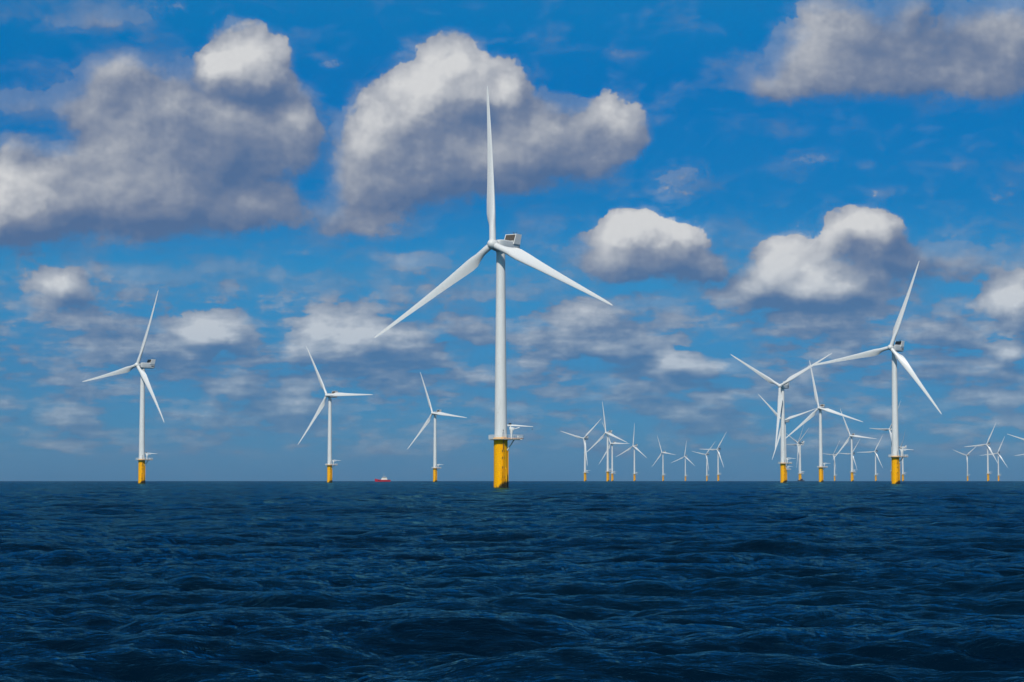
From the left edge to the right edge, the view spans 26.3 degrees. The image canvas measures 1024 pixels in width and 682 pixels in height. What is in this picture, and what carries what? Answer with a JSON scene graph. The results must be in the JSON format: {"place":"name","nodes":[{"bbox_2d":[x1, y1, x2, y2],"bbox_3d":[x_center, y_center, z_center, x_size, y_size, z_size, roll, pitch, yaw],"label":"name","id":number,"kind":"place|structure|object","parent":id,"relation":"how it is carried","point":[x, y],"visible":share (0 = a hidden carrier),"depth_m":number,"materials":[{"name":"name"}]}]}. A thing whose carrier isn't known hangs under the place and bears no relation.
{"place":"outdoors","nodes":[
{"label":"outdoors","id":0,"kind":"place"},
{"bbox_2d":[0,481,1023,681],"bbox_3d":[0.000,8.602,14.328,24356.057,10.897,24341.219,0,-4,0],"label":"sea","id":1,"kind":"structure","parent":0,"point":[515,581],"depth_m":62.25,"materials":[{"name":"liquid"}]},
{"bbox_2d":[82,292,163,482],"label":"wind turbine","id":2,"kind":"object","parent":1,"relation":"in","point":[144,380],"visible":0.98,"depth_m":1555.58,"materials":[{"name":"white paint"}]},
{"bbox_2d":[298,346,372,481],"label":"wind turbine","id":3,"kind":"object","parent":1,"relation":"in","point":[330,396],"visible":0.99,"depth_m":2114.51,"materials":[{"name":"white paint"}]},
{"bbox_2d":[375,477,390,481],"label":"boat","id":4,"kind":"object","parent":1,"relation":"on","point":[383,479],"visible":0.9,"depth_m":3036.47,"materials":[{"name":"red paint"}]},
{"bbox_2d":[408,372,465,481],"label":"wind turbine","id":5,"kind":"object","parent":1,"relation":"in","point":[435,464],"visible":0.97,"depth_m":2682.91,"materials":[{"name":"white paint"}]},
{"bbox_2d":[374,87,612,487],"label":"wind turbine","id":6,"kind":"object","parent":1,"relation":"in","point":[509,245],"visible":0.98,"depth_m":757.32,"materials":[{"name":"white paint"}]},
{"bbox_2d":[561,419,600,480],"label":"wind turbine","id":7,"kind":"object","parent":1,"relation":"in","point":[585,438],"visible":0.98,"depth_m":4307.72,"materials":[{"name":"white paint"}]},
{"bbox_2d":[586,402,625,480],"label":"wind turbine","id":8,"kind":"object","parent":1,"relation":"in","point":[608,468],"visible":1,"depth_m":3794.84,"materials":[{"name":"white paint"}]},
{"bbox_2d":[599,425,628,480],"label":"wind turbine","id":9,"kind":"object","parent":1,"relation":"in","point":[612,473],"visible":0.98,"depth_m":4896.53,"materials":[{"name":"white paint"}]},
{"bbox_2d":[616,423,646,480],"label":"wind turbine","id":10,"kind":"object","parent":1,"relation":"in","point":[634,475],"visible":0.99,"depth_m":5261.76,"materials":[{"name":"white paint"}]},
{"bbox_2d":[653,436,674,480],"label":"wind turbine","id":11,"kind":"object","parent":1,"relation":"in","point":[663,474],"visible":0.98,"depth_m":6436.69,"materials":[{"name":"white paint"}]},
{"bbox_2d":[674,441,694,480],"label":"wind turbine","id":12,"kind":"object","parent":1,"relation":"in","point":[685,462],"visible":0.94,"depth_m":7486.20,"materials":[{"name":"white paint"}]},
{"bbox_2d":[692,442,714,480],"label":"wind turbine","id":13,"kind":"object","parent":1,"relation":"in","point":[706,454],"visible":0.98,"depth_m":6939.42,"materials":[{"name":"white paint"}]},
{"bbox_2d":[704,431,726,480],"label":"wind turbine","id":14,"kind":"object","parent":1,"relation":"in","point":[718,456],"visible":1,"depth_m":5822.17,"materials":[{"name":"white paint"}]},
{"bbox_2d":[732,353,831,482],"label":"wind turbine","id":15,"kind":"object","parent":1,"relation":"in","point":[781,403],"visible":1,"depth_m":1902.36,"materials":[{"name":"white paint"}]},
{"bbox_2d":[758,394,813,481],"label":"wind turbine","id":16,"kind":"object","parent":1,"relation":"in","point":[786,419],"visible":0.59,"depth_m":3030.09,"materials":[{"name":"white paint"}]},
{"bbox_2d":[787,428,808,479],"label":"wind turbine","id":17,"kind":"object","parent":1,"relation":"in","point":[799,443],"visible":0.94,"depth_m":4835.31,"materials":[{"name":"white paint"}]},
{"bbox_2d":[785,360,861,481],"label":"wind turbine","id":18,"kind":"object","parent":1,"relation":"in","point":[821,407],"visible":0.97,"depth_m":2486.18,"materials":[{"name":"white paint"}]},
{"bbox_2d":[823,443,838,480],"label":"wind turbine","id":19,"kind":"object","parent":1,"relation":"in","point":[833,454],"visible":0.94,"depth_m":6995.77,"materials":[{"name":"white paint"}]},
{"bbox_2d":[840,441,858,475],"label":"wind turbine","id":20,"kind":"object","parent":1,"relation":"in","point":[853,454],"visible":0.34,"depth_m":6761.81,"materials":[{"name":"white paint"}]},
{"bbox_2d":[833,409,875,480],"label":"wind turbine","id":21,"kind":"object","parent":1,"relation":"in","point":[852,469],"visible":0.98,"depth_m":4058.43,"materials":[{"name":"white paint"}]},
{"bbox_2d":[861,435,882,480],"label":"wind turbine","id":22,"kind":"object","parent":1,"relation":"in","point":[875,451],"visible":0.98,"depth_m":6239.27,"materials":[{"name":"white paint"}]},
{"bbox_2d":[809,262,940,483],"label":"wind turbine","id":23,"kind":"object","parent":1,"relation":"in","point":[898,346],"visible":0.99,"depth_m":1348.07,"materials":[{"name":"white paint"}]},
{"bbox_2d":[870,401,900,480],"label":"wind turbine","id":24,"kind":"object","parent":1,"relation":"in","point":[889,429],"visible":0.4,"depth_m":3536.23,"materials":[{"name":"white paint"}]},
{"bbox_2d":[899,429,906,480],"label":"wind turbine","id":25,"kind":"object","parent":1,"relation":"in","point":[903,473],"visible":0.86,"depth_m":5448.27,"materials":[{"name":"white paint"}]},
{"bbox_2d":[952,449,972,480],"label":"wind turbine","id":26,"kind":"object","parent":1,"relation":"in","point":[967,455],"visible":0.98,"depth_m":7173.49,"materials":[{"name":"white paint"}]},
{"bbox_2d":[965,423,997,480],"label":"wind turbine","id":27,"kind":"object","parent":1,"relation":"in","point":[989,448],"visible":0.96,"depth_m":5013.93,"materials":[{"name":"white paint"}]},
{"bbox_2d":[985,436,1007,480],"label":"wind turbine","id":28,"kind":"object","parent":1,"relation":"in","point":[998,452],"visible":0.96,"depth_m":6594.04,"materials":[{"name":"white paint"}]},
{"bbox_2d":[0,0,1023,480],"label":"sky","id":29,"kind":"structure","parent":0,"point":[765,184],"materials":[{"name":"blue"}]}
]}

